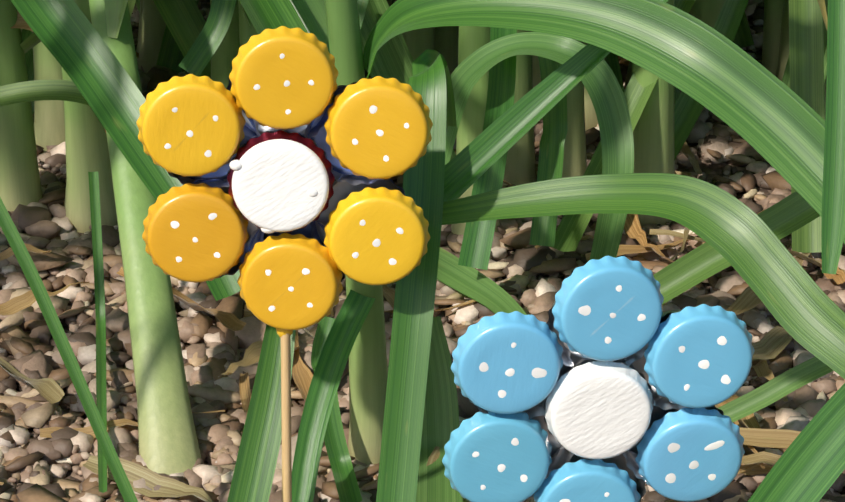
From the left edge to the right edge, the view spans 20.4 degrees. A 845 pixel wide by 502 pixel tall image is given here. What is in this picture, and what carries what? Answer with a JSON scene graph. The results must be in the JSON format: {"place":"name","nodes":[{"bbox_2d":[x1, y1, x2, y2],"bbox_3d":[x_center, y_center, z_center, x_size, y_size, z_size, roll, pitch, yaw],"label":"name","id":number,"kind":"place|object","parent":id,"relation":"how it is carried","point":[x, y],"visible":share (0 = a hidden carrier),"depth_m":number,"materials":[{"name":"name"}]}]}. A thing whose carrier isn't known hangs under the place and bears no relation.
{"place":"outdoors","nodes":[
{"label":"outdoors","id":0,"kind":"place"},
{"bbox_2d":[0,0,844,501],"bbox_3d":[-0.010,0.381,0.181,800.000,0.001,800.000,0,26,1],"label":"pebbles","id":1,"kind":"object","parent":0,"point":[712,170],"depth_m":1.01,"materials":[{"name":"stone"}]},
{"bbox_2d":[136,26,432,501],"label":"bottle cap flower","id":2,"kind":"object","parent":1,"relation":"on","point":[283,158],"visible":1,"depth_m":0.69,"materials":[{"name":"paint"}]},
{"bbox_2d":[0,17,826,500],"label":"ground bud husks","id":3,"kind":"object","parent":1,"relation":"on","point":[522,281],"visible":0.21,"depth_m":0.91},
{"bbox_2d":[0,0,827,474],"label":"stems","id":4,"kind":"object","parent":1,"relation":"on","point":[166,436],"depth_m":0.94,"materials":[{"name":"green plant"}]},
{"bbox_2d":[0,0,844,501],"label":"leaves","id":5,"kind":"object","parent":4,"relation":"attached to","point":[790,128],"visible":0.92,"depth_m":0.73,"materials":[{"name":"green plant"}]},
{"bbox_2d":[0,1,841,501],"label":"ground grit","id":6,"kind":"object","parent":1,"relation":"on","point":[216,479],"visible":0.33,"depth_m":0.91,"materials":[{"name":"brown gravel"}]},
{"bbox_2d":[0,0,844,501],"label":"ground pebbles","id":7,"kind":"object","parent":1,"relation":"on","point":[536,300],"visible":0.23,"depth_m":0.88,"materials":[{"name":"brown gravel"}]},
{"bbox_2d":[0,0,844,501],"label":"mulch chips","id":8,"kind":"object","parent":1,"relation":"on","point":[14,338],"visible":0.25,"depth_m":0.88,"materials":[{"name":"brown wood"}]},
{"bbox_2d":[0,52,844,501],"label":"dry leaf litter","id":9,"kind":"object","parent":1,"relation":"on","point":[774,342],"visible":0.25,"depth_m":0.85,"materials":[{"name":"beige plant"}]},
{"bbox_2d":[442,256,754,501],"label":"bottle cap flower","id":10,"kind":"object","parent":1,"relation":"on","point":[610,380],"visible":1,"depth_m":0.68,"materials":[{"name":"paint"}]}
]}

